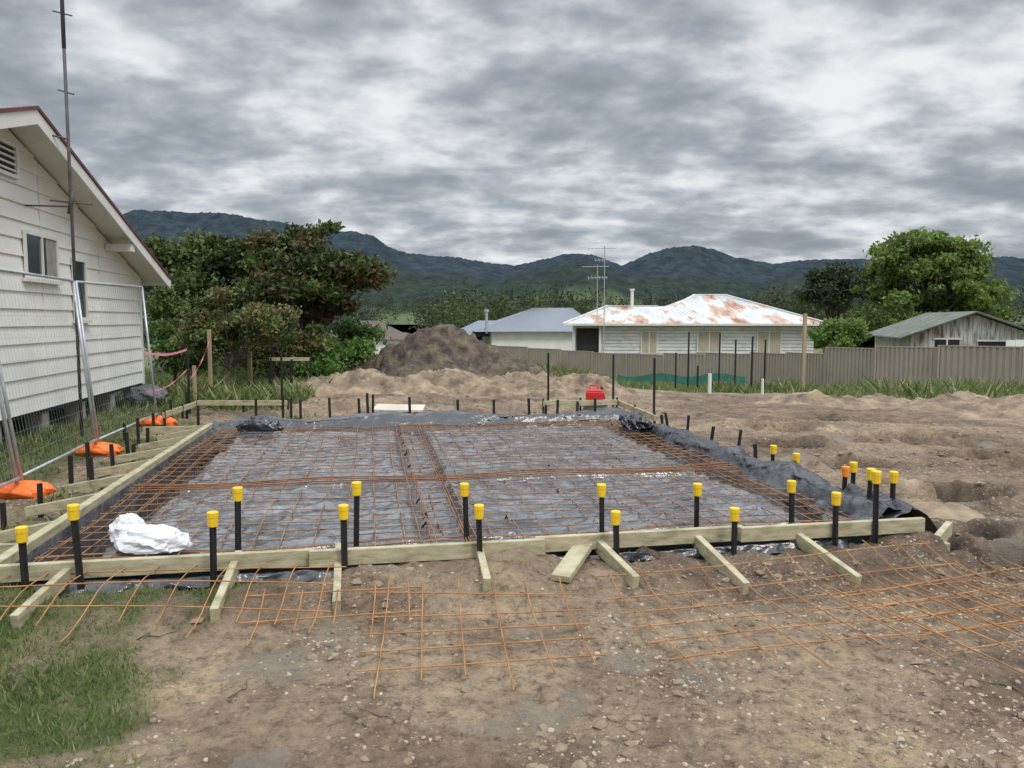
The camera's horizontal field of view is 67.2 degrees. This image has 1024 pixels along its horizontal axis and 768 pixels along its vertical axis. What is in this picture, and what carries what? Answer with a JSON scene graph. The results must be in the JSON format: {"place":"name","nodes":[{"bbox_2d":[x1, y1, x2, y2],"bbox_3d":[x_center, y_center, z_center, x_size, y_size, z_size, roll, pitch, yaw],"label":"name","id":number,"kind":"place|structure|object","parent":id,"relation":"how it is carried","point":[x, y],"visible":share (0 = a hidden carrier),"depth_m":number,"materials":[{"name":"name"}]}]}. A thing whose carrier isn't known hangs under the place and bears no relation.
{"place":"outdoors","nodes":[
{"label":"outdoors","id":0,"kind":"place"},
{"bbox_2d":[0,324,1023,767],"bbox_3d":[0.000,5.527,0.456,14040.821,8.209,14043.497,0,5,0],"label":"ground","id":1,"kind":"structure","parent":0,"point":[278,728],"depth_m":3.86,"materials":[{"name":"soil"}]},
{"bbox_2d":[0,502,6,529],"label":"steel peg","id":2,"kind":"object","parent":1,"relation":"on","point":[3,516],"visible":0.67,"depth_m":6.00,"materials":[{"name":"black metal"}]},
{"bbox_2d":[15,525,29,590],"bbox_3d":[-2.730,1.028,4.307,0.063,0.469,0.066,0,5,0],"label":"capped steel picket","id":3,"kind":"object","parent":1,"relation":"on","point":[21,533],"visible":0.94,"depth_m":4.30,"materials":[{"name":"yellow plastic"}]},
{"bbox_2d":[37,483,43,517],"bbox_3d":[-3.915,1.020,6.408,0.046,0.394,0.043,0,5,0],"label":"steel peg","id":4,"kind":"object","parent":1,"relation":"on","point":[39,493],"visible":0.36,"depth_m":6.39,"materials":[{"name":"black metal"}]},
{"bbox_2d":[25,0,92,435],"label":"antenna mast","id":5,"kind":"object","parent":1,"relation":"on","point":[70,202],"visible":0.93,"depth_m":10.52,"materials":[{"name":"metal"}]},
{"bbox_2d":[0,386,138,442],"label":"stumps","id":6,"kind":"object","parent":1,"relation":"on","point":[109,397],"visible":0.15,"depth_m":12.47,"materials":[{"name":"concrete"}]},
{"bbox_2d":[0,383,141,424],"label":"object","id":7,"kind":"object","parent":1,"relation":"on","point":[64,404],"visible":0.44,"depth_m":11.72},
{"bbox_2d":[68,455,73,483],"bbox_3d":[-4.061,0.878,7.099,0.046,0.450,0.042,0,5,0],"label":"steel peg","id":8,"kind":"object","parent":1,"relation":"on","point":[70,471],"visible":0.68,"depth_m":7.08,"materials":[{"name":"black metal"}]},
{"bbox_2d":[67,503,84,589],"bbox_3d":[-2.492,0.997,4.405,0.063,0.626,0.070,3,6,34],"label":"capped steel picket","id":9,"kind":"object","parent":1,"relation":"on","point":[73,513],"visible":0.93,"depth_m":4.39,"materials":[{"name":"yellow plastic"}]},
{"bbox_2d":[85,442,89,480],"bbox_3d":[-4.224,0.833,7.698,0.051,0.510,0.041,0,5,0],"label":"steel peg","id":10,"kind":"object","parent":1,"relation":"on","point":[87,449],"visible":0.46,"depth_m":7.67,"materials":[{"name":"black metal"}]},
{"bbox_2d":[0,268,177,498],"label":"temporary fence","id":11,"kind":"object","parent":1,"relation":"on","point":[15,488],"visible":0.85,"depth_m":8.93,"materials":[{"name":"metal"}]},
{"bbox_2d":[88,457,94,479],"bbox_3d":[-4.089,0.893,7.498,0.054,0.367,0.043,0,5,0],"label":"steel peg","id":12,"kind":"object","parent":1,"relation":"on","point":[91,468],"visible":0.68,"depth_m":7.48,"materials":[{"name":"black metal"}]},
{"bbox_2d":[125,360,168,400],"bbox_3d":[-6.897,-0.076,14.857,0.715,0.731,0.945,3,6,31],"label":"covered mower","id":13,"kind":"object","parent":1,"relation":"on","point":[162,394],"visible":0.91,"depth_m":14.58,"materials":[{"name":"black metal"}]},
{"bbox_2d":[0,562,345,642],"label":"spare sheet","id":14,"kind":"object","parent":1,"relation":"on","point":[180,580],"visible":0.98,"depth_m":4.27,"materials":[{"name":"metal"}]},
{"bbox_2d":[162,401,196,425],"bbox_3d":[-5.415,0.521,12.662,0.037,0.415,1.970,-1,5,-8],"label":"formwork board","id":15,"kind":"object","parent":1,"relation":"on","point":[182,408],"visible":0.77,"depth_m":12.46,"materials":[{"name":"brown wood"}]},
{"bbox_2d":[142,284,224,383],"bbox_3d":[-8.556,-1.159,20.072,2.366,2.872,2.048,0,5,0],"label":"shrub","id":16,"kind":"object","parent":1,"relation":"on","point":[163,307],"visible":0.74,"depth_m":19.64,"materials":[{"name":"green plant"}]},
{"bbox_2d":[186,348,190,413],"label":"star picket","id":17,"kind":"object","parent":1,"relation":"on","point":[188,376],"visible":0.68,"depth_m":13.83,"materials":[{"name":"black metal"}]},
{"bbox_2d":[192,366,196,400],"bbox_3d":[-6.200,0.097,15.060,0.060,0.909,0.060,0,5,0],"label":"timber stake","id":18,"kind":"object","parent":1,"relation":"on","point":[194,381],"visible":0.58,"depth_m":15.02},
{"bbox_2d":[141,228,259,372],"bbox_3d":[-9.863,-2.477,24.829,4.784,5.059,5.397,0,5,0],"label":"dark spreading tree","id":19,"kind":"object","parent":1,"relation":"on","point":[194,264],"visible":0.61,"depth_m":23.90,"materials":[{"name":"green plant"}]},
{"bbox_2d":[207,330,212,388],"bbox_3d":[-6.669,-0.344,17.030,0.070,1.703,0.070,0,5,0],"label":"timber stake","id":20,"kind":"object","parent":1,"relation":"on","point":[210,374],"visible":0.58,"depth_m":16.99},
{"bbox_2d":[145,339,209,391],"bbox_3d":[-6.100,-0.522,14.582,0.290,0.905,5.206,-1,5,-10],"label":"pink barrier tape","id":21,"kind":"object","parent":20,"relation":"attached to","point":[167,354],"visible":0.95,"depth_m":13.22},
{"bbox_2d":[206,511,218,588],"bbox_3d":[-1.745,1.026,4.508,0.066,0.568,0.066,0,5,0],"label":"capped steel picket","id":22,"kind":"object","parent":1,"relation":"on","point":[212,520],"visible":0.94,"depth_m":4.50,"materials":[{"name":"yellow plastic"}]},
{"bbox_2d":[167,282,302,388],"bbox_3d":[-6.823,-1.078,18.939,3.282,2.880,2.161,0,5,0],"label":"young tree","id":23,"kind":"object","parent":1,"relation":"on","point":[259,321],"visible":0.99,"depth_m":18.70,"materials":[{"name":"green plant"}]},
{"bbox_2d":[232,486,242,550],"bbox_3d":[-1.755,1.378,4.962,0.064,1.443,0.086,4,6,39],"label":"capped steel picket","id":24,"kind":"object","parent":1,"relation":"on","point":[237,491],"visible":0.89,"depth_m":4.91,"materials":[{"name":"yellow metal"}]},
{"bbox_2d":[197,398,288,411],"bbox_3d":[-4.743,0.432,13.601,1.564,0.382,0.066,-1,5,-7],"label":"formwork board","id":25,"kind":"object","parent":1,"relation":"on","point":[243,403],"visible":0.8,"depth_m":13.56,"materials":[{"name":"brown wood"}]},
{"bbox_2d":[247,351,252,383],"bbox_3d":[-6.813,-0.281,20.046,0.100,1.137,0.100,0,5,0],"label":"timber stake","id":26,"kind":"object","parent":1,"relation":"on","point":[249,368],"visible":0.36,"depth_m":19.99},
{"bbox_2d":[219,321,334,378],"bbox_3d":[-6.834,-0.898,21.973,2.915,2.132,2.655,4,6,41],"label":"shrub","id":27,"kind":"object","parent":1,"relation":"on","point":[294,342],"visible":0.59,"depth_m":21.65,"materials":[{"name":"green plant"}]},
{"bbox_2d":[280,353,282,399],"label":"star picket","id":28,"kind":"object","parent":1,"relation":"on","point":[281,366],"visible":0.68,"depth_m":14.03,"materials":[{"name":"black metal"}]},
{"bbox_2d":[269,356,310,383],"bbox_3d":[-5.510,-0.224,19.167,1.019,0.960,0.067,-1,5,-12],"label":"batter board","id":29,"kind":"object","parent":1,"relation":"on","point":[289,358],"visible":0.66,"depth_m":19.11,"materials":[{"name":"brown wood"}]},
{"bbox_2d":[231,219,397,374],"bbox_3d":[-6.236,-2.459,23.639,4.788,5.216,4.139,-3,6,-34],"label":"broad shade tree","id":30,"kind":"object","parent":1,"relation":"on","point":[297,265],"visible":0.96,"depth_m":22.87,"materials":[{"name":"green plant"}]},
{"bbox_2d":[238,578,421,646],"bbox_3d":[-0.958,1.213,4.121,0.985,0.120,0.577,-1,5,-10],"label":"spare sheet","id":31,"kind":"object","parent":1,"relation":"on","point":[337,591],"visible":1,"depth_m":4.21,"materials":[{"name":"metal"}]},
{"bbox_2d":[286,317,388,379],"bbox_3d":[-5.188,-0.974,23.455,2.791,2.155,4.555,0,5,0],"label":"shrub","id":32,"kind":"object","parent":1,"relation":"on","point":[357,345],"visible":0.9,"depth_m":22.48,"materials":[{"name":"green plant"}]},
{"bbox_2d":[338,504,348,570],"bbox_3d":[-1.020,0.977,4.681,0.063,0.494,0.066,0,5,0],"label":"capped steel picket","id":33,"kind":"object","parent":1,"relation":"on","point":[343,511],"visible":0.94,"depth_m":4.66,"materials":[{"name":"yellow plastic"}]},
{"bbox_2d":[351,481,361,546],"bbox_3d":[-1.024,1.363,5.063,0.091,1.458,0.067,0,5,0],"label":"capped steel picket","id":34,"kind":"object","parent":1,"relation":"on","point":[356,486],"visible":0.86,"depth_m":5.01,"materials":[{"name":"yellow metal"}]},
{"bbox_2d":[324,321,400,344],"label":"brown roof house","id":35,"kind":"structure","parent":1,"relation":"on","point":[383,326],"depth_m":62.00,"materials":[{"name":"metal"}]},
{"bbox_2d":[374,332,408,354],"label":"outbuilding","id":36,"kind":"structure","parent":1,"relation":"on","point":[397,337],"depth_m":57.97,"materials":[{"name":"white paint"}]},
{"bbox_2d":[371,404,424,411],"bbox_3d":[-1.950,0.413,13.333,0.852,0.050,0.900,0,5,-3],"label":"plywood sheet","id":37,"kind":"object","parent":1,"relation":"on","point":[399,407],"visible":0.93,"depth_m":13.20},
{"bbox_2d":[6,425,878,588],"bbox_3d":[-0.673,1.021,7.981,5.750,0.458,6.100,-1,5,-10],"label":"plastic slab membrane","id":38,"kind":"object","parent":1,"relation":"on","point":[332,502],"visible":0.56,"depth_m":6.63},
{"bbox_2d":[236,415,283,431],"bbox_3d":[-3.257,0.501,9.925,0.631,0.195,0.340,0,5,0],"label":"plastic bundle","id":39,"kind":"object","parent":38,"relation":"on","point":[261,423],"visible":1,"depth_m":9.81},
{"bbox_2d":[213,406,625,450],"bbox_3d":[-1.154,0.624,10.862,5.854,0.469,0.712,-1,5,-11],"label":"plastic sheet edge","id":40,"kind":"object","parent":38,"relation":"attached to","point":[379,419],"visible":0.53,"depth_m":10.93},
{"bbox_2d":[34,539,849,595],"bbox_3d":[-0.206,1.169,4.885,5.150,0.130,0.138,-1,5,-10],"label":"plastic sheet edge","id":41,"kind":"object","parent":38,"relation":"attached to","point":[304,575],"visible":0.42,"depth_m":4.67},
{"bbox_2d":[33,420,850,561],"bbox_3d":[-0.677,0.977,7.997,5.671,0.393,6.066,-1,5,-10],"label":"slab reinforcing","id":42,"kind":"object","parent":38,"relation":"on","point":[218,485],"visible":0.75,"depth_m":7.04,"materials":[{"name":"metal"}]},
{"bbox_2d":[108,513,192,554],"bbox_3d":[-2.358,0.954,4.990,0.597,0.192,0.412,0,5,0],"label":"white plastic bag","id":43,"kind":"object","parent":42,"relation":"on","point":[132,533],"visible":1,"depth_m":4.88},
{"bbox_2d":[619,411,907,522],"bbox_3d":[2.222,0.841,8.599,0.957,0.525,6.118,-1,5,-8],"label":"plastic sheet edge","id":44,"kind":"object","parent":38,"relation":"attached to","point":[776,474],"visible":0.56,"depth_m":7.19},
{"bbox_2d":[808,483,936,533],"bbox_3d":[2.763,0.976,5.906,0.830,0.320,0.813,0,5,0],"label":"plastic sheet edge","id":45,"kind":"object","parent":38,"relation":"attached to","point":[903,507],"visible":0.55,"depth_m":5.78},
{"bbox_2d":[346,323,558,378],"bbox_3d":[-1.930,-0.879,25.013,9.540,2.215,7.040,0,5,0],"label":"dirt mound","id":46,"kind":"object","parent":1,"relation":"on","point":[439,346],"visible":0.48,"depth_m":23.97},
{"bbox_2d":[269,368,643,398],"bbox_3d":[-1.220,0.033,18.697,10.480,0.876,4.700,0,5,0],"label":"soil pile","id":47,"kind":"object","parent":1,"relation":"on","point":[371,381],"visible":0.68,"depth_m":17.89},
{"bbox_2d":[460,482,468,541],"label":"capped steel picket","id":48,"kind":"object","parent":1,"relation":"on","point":[464,490],"visible":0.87,"depth_m":5.16,"materials":[{"name":"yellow metal"}]},
{"bbox_2d":[0,423,952,628],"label":"timber formwork","id":49,"kind":"object","parent":1,"relation":"on","point":[579,548],"visible":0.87,"depth_m":4.89,"materials":[{"name":"brown wood"}]},
{"bbox_2d":[474,504,483,551],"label":"capped steel picket","id":50,"kind":"object","parent":1,"relation":"on","point":[478,512],"visible":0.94,"depth_m":4.80,"materials":[{"name":"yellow metal"}]},
{"bbox_2d":[356,575,605,699],"bbox_3d":[-0.160,1.228,3.931,1.199,0.144,1.236,0,5,-6],"label":"spare sheet","id":51,"kind":"object","parent":1,"relation":"on","point":[462,630],"visible":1,"depth_m":3.97,"materials":[{"name":"metal"}]},
{"bbox_2d":[1,394,1023,767],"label":"soil clods","id":52,"kind":"object","parent":1,"relation":"on","point":[787,700],"visible":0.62,"depth_m":3.62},
{"bbox_2d":[6,414,1023,767],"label":"gravel stones","id":53,"kind":"object","parent":1,"relation":"on","point":[900,738],"visible":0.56,"depth_m":3.63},
{"bbox_2d":[483,332,571,349],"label":"walls","id":54,"kind":"structure","parent":1,"relation":"on","point":[556,340],"depth_m":66.90,"materials":[{"name":"white paint"}]},
{"bbox_2d":[461,308,580,336],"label":"roof","id":55,"kind":"structure","parent":54,"relation":"on","point":[542,320],"depth_m":68.03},
{"bbox_2d":[137,617,1018,726],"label":"twigs","id":56,"kind":"object","parent":1,"relation":"on","point":[388,716],"visible":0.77,"depth_m":3.44,"materials":[{"name":"wood"}]},
{"bbox_2d":[542,397,617,413],"bbox_3d":[1.138,0.454,12.801,1.291,0.445,0.067,-1,5,-9],"label":"formwork board","id":57,"kind":"object","parent":1,"relation":"on","point":[581,402],"visible":0.78,"depth_m":12.76,"materials":[{"name":"brown wood"}]},
{"bbox_2d":[142,277,1023,356],"bbox_3d":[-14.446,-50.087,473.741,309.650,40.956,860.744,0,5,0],"label":"distant trees","id":58,"kind":"object","parent":1,"relation":"on","point":[498,307],"visible":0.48,"depth_m":127.29,"materials":[{"name":"green plant"}]},
{"bbox_2d":[582,385,607,411],"bbox_3d":[1.395,0.307,12.970,0.400,0.592,0.240,0,5,0],"label":"red fuel can","id":59,"kind":"object","parent":1,"relation":"on","point":[597,393],"visible":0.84,"depth_m":12.87,"materials":[{"name":"plastic"}]},
{"bbox_2d":[597,483,605,532],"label":"capped steel picket","id":60,"kind":"object","parent":1,"relation":"on","point":[601,490],"visible":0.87,"depth_m":5.28,"materials":[{"name":"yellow metal"}]},
{"bbox_2d":[589,246,615,352],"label":"tv antenna","id":61,"kind":"object","parent":1,"relation":"on","point":[604,248],"visible":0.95,"depth_m":49.60,"materials":[{"name":"metal"}]},
{"bbox_2d":[611,510,620,555],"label":"capped steel picket","id":62,"kind":"object","parent":1,"relation":"on","point":[615,518],"visible":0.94,"depth_m":4.96,"materials":[{"name":"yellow metal"}]},
{"bbox_2d":[618,400,655,423],"bbox_3d":[1.968,0.496,12.359,0.044,0.435,1.415,-1,5,-17],"label":"formwork board","id":63,"kind":"object","parent":1,"relation":"on","point":[646,414],"visible":0.71,"depth_m":12.19,"materials":[{"name":"brown wood"}]},
{"bbox_2d":[653,358,655,412],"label":"star picket","id":64,"kind":"object","parent":1,"relation":"on","point":[654,371],"visible":0.68,"depth_m":13.03,"materials":[{"name":"black metal"}]},
{"bbox_2d":[617,373,745,384],"bbox_3d":[6.392,-0.193,29.343,4.811,0.509,0.113,1,5,17],"label":"silt cloth","id":65,"kind":"object","parent":1,"relation":"on","point":[671,378],"visible":0.69,"depth_m":29.34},
{"bbox_2d":[572,326,813,354],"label":"walls","id":66,"kind":"structure","parent":1,"relation":"on","point":[627,339],"depth_m":51.36,"materials":[{"name":"wood"}]},
{"bbox_2d":[576,328,598,351],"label":"porch opening","id":67,"kind":"object","parent":66,"relation":"in","point":[587,339],"visible":0.64,"depth_m":51.71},
{"bbox_2d":[641,330,657,353],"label":"window","id":68,"kind":"structure","parent":66,"relation":"attached to","point":[649,341],"depth_m":51.44,"materials":[{"name":"beige glass"}]},
{"bbox_2d":[562,294,821,325],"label":"gutters and ridge","id":69,"kind":"object","parent":66,"relation":"on","point":[565,323],"visible":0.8,"depth_m":50.80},
{"bbox_2d":[567,295,821,323],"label":"roof","id":70,"kind":"structure","parent":66,"relation":"on","point":[711,309],"depth_m":52.51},
{"bbox_2d":[697,331,721,351],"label":"window","id":71,"kind":"structure","parent":66,"relation":"attached to","point":[707,341],"depth_m":51.17,"materials":[{"name":"beige glass"}]},
{"bbox_2d":[756,331,781,352],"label":"window","id":72,"kind":"structure","parent":66,"relation":"attached to","point":[774,341],"depth_m":50.89,"materials":[{"name":"beige glass"}]},
{"bbox_2d":[693,483,701,526],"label":"capped steel picket","id":73,"kind":"object","parent":1,"relation":"on","point":[697,490],"visible":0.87,"depth_m":5.41,"materials":[{"name":"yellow metal"}]},
{"bbox_2d":[729,507,739,555],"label":"capped steel picket","id":74,"kind":"object","parent":1,"relation":"on","point":[734,514],"visible":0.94,"depth_m":5.12,"materials":[{"name":"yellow metal"}]},
{"bbox_2d":[708,373,763,394],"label":"white drain pipes","id":75,"kind":"object","parent":1,"relation":"on","point":[710,383],"visible":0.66,"depth_m":21.04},
{"bbox_2d":[489,345,1023,385],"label":"boundary fence","id":76,"kind":"object","parent":1,"relation":"on","point":[840,365],"visible":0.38,"depth_m":34.33,"materials":[{"name":"beige metal"}]},
{"bbox_2d":[787,480,796,523],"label":"capped steel picket","id":77,"kind":"object","parent":1,"relation":"on","point":[791,487],"visible":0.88,"depth_m":5.62,"materials":[{"name":"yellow metal"}]},
{"bbox_2d":[801,313,806,390],"bbox_3d":[9.095,-0.864,24.011,0.100,2.657,0.100,0,5,0],"label":"timber stake","id":78,"kind":"object","parent":1,"relation":"on","point":[804,340],"visible":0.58,"depth_m":23.96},
{"bbox_2d":[595,539,1023,686],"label":"spare sheet","id":79,"kind":"object","parent":1,"relation":"on","point":[808,624],"visible":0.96,"depth_m":4.31,"materials":[{"name":"metal"}]},
{"bbox_2d":[831,492,841,546],"bbox_3d":[2.217,0.974,5.286,0.063,0.468,0.066,0,5,0],"label":"capped steel picket","id":80,"kind":"object","parent":1,"relation":"on","point":[836,500],"visible":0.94,"depth_m":5.27,"materials":[{"name":"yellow metal"}]},
{"bbox_2d":[792,260,882,323],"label":"gum tree","id":81,"kind":"object","parent":1,"relation":"on","point":[831,292],"visible":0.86,"depth_m":83.77,"materials":[{"name":"green plant"}]},
{"bbox_2d":[807,314,872,349],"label":"citrus tree","id":82,"kind":"object","parent":1,"relation":"on","point":[833,332],"visible":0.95,"depth_m":45.27,"materials":[{"name":"green plant"}]},
{"bbox_2d":[841,466,849,490],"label":"capped steel picket","id":83,"kind":"object","parent":1,"relation":"on","point":[845,472],"visible":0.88,"depth_m":6.37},
{"bbox_2d":[849,462,857,484],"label":"capped steel picket","id":84,"kind":"object","parent":1,"relation":"on","point":[853,467],"visible":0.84,"depth_m":6.55,"materials":[{"name":"yellow plastic"}]},
{"bbox_2d":[867,468,875,498],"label":"capped steel picket","id":85,"kind":"object","parent":1,"relation":"on","point":[869,485],"visible":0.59,"depth_m":5.83,"materials":[{"name":"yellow metal"}]},
{"bbox_2d":[871,470,881,543],"bbox_3d":[2.520,0.903,5.350,0.063,0.606,0.066,0,5,0],"label":"capped steel picket","id":86,"kind":"object","parent":1,"relation":"on","point":[876,475],"visible":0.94,"depth_m":5.33,"materials":[{"name":"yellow metal"}]},
{"bbox_2d":[744,389,1023,424],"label":"soil pile","id":87,"kind":"object","parent":1,"relation":"on","point":[966,405],"visible":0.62,"depth_m":14.16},
{"bbox_2d":[889,471,898,498],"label":"capped steel picket","id":88,"kind":"object","parent":1,"relation":"on","point":[893,478],"visible":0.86,"depth_m":5.76,"materials":[{"name":"yellow plastic"}]},
{"bbox_2d":[824,558,1023,673],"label":"spare sheet","id":89,"kind":"object","parent":1,"relation":"on","point":[961,627],"visible":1,"depth_m":4.32,"materials":[{"name":"metal"}]},
{"bbox_2d":[845,226,1019,336],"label":"maple tree","id":90,"kind":"object","parent":1,"relation":"on","point":[949,273],"visible":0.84,"depth_m":59.62,"materials":[{"name":"green plant"}]},
{"bbox_2d":[882,478,984,520],"bbox_3d":[3.770,1.236,7.072,1.580,0.553,1.790,0,5,0],"label":"soil pile","id":91,"kind":"object","parent":1,"relation":"on","point":[947,510],"visible":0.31,"depth_m":6.74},
{"bbox_2d":[865,311,1023,346],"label":"weathered shed","id":92,"kind":"structure","parent":1,"relation":"on","point":[973,328],"depth_m":45.38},
{"bbox_2d":[0,353,1023,767],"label":"grass","id":93,"kind":"structure","parent":0,"point":[234,389],"depth_m":10.54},
{"bbox_2d":[0,0,1023,265],"label":"sky","id":94,"kind":"structure","parent":0,"point":[511,132],"materials":[{"name":"grey"}]},
{"bbox_2d":[123,209,1023,324],"bbox_3d":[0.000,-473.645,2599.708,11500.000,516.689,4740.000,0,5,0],"label":"hills","id":95,"kind":"structure","parent":0,"point":[689,270],"depth_m":3124.07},
{"bbox_2d":[620,411,651,429],"bbox_3d":[1.666,0.473,10.348,0.405,0.227,0.648,0,5,0],"label":"plastic bundle","id":96,"kind":"object","parent":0,"point":[635,420],"visible":1,"depth_m":10.16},
{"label":"walls","id":97,"kind":"object","parent":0,"visible":0},
{"bbox_2d":[0,106,141,279],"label":"roof","id":98,"kind":"structure","parent":97,"relation":"on","point":[57,184],"depth_m":11.39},
{"bbox_2d":[0,110,170,288],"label":"barge boards","id":99,"kind":"object","parent":98,"relation":"attached to","point":[18,118],"visible":0.9,"depth_m":11.12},
{"bbox_2d":[0,105,170,279],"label":"barge capping","id":100,"kind":"object","parent":99,"relation":"attached to","point":[24,108],"visible":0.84,"depth_m":11.15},
{"bbox_2d":[105,244,170,285],"bbox_3d":[-11.784,-2.252,14.794,10.125,0.626,2.494,0,5,0],"label":"purlin end and gutter","id":101,"kind":"object","parent":98,"relation":"attached to","point":[119,247],"visible":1,"depth_m":13.60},
{"bbox_2d":[0,128,142,420],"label":"gable wall","id":102,"kind":"structure","parent":97,"relation":"attached to","point":[17,216],"depth_m":11.40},
{"bbox_2d":[0,142,14,173],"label":"gable vent","id":103,"kind":"object","parent":102,"relation":"attached to","point":[5,157],"visible":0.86,"depth_m":9.93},
{"bbox_2d":[0,137,19,179],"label":"vent louvres","id":104,"kind":"object","parent":102,"relation":"attached to","point":[15,164],"visible":1,"depth_m":9.98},
{"bbox_2d":[22,230,63,284],"bbox_3d":[-6.642,-1.775,10.920,0.062,0.690,1.200,-1,5,-10],"label":"window frame","id":105,"kind":"object","parent":102,"relation":"attached to","point":[34,278],"visible":0.75,"depth_m":10.88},
{"bbox_2d":[27,234,46,274],"bbox_3d":[-6.667,-1.800,10.914,0.012,0.620,1.080,-1,5,-10],"label":"window glass","id":106,"kind":"object","parent":105,"relation":"in","point":[34,253],"visible":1,"depth_m":10.71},
{"bbox_2d":[45,238,56,276],"bbox_3d":[-6.715,-1.827,11.239,0.003,0.550,0.351,-1,5,-10],"label":"curtain","id":107,"kind":"object","parent":105,"relation":"hanging from","point":[51,258],"visible":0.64,"depth_m":11.23,"materials":[{"name":"fabric"}]},
{"bbox_2d":[71,257,91,322],"bbox_3d":[-6.879,-1.484,12.303,0.062,1.020,0.650,-1,5,-10],"label":"window frame","id":108,"kind":"object","parent":102,"relation":"attached to","point":[85,320],"visible":0.63,"depth_m":12.50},
{"bbox_2d":[76,261,85,316],"bbox_3d":[-6.903,-1.508,12.297,0.012,0.950,0.530,-1,5,-10],"label":"window glass","id":109,"kind":"object","parent":108,"relation":"in","point":[80,275],"visible":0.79,"depth_m":12.38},
{"bbox_2d":[9,124,162,281],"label":"verge soffit","id":110,"kind":"structure","parent":102,"relation":"attached to","point":[37,144],"depth_m":11.93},
{"bbox_2d":[36,164,144,406],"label":"corner boards","id":111,"kind":"object","parent":102,"relation":"attached to","point":[140,324],"visible":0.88,"depth_m":13.30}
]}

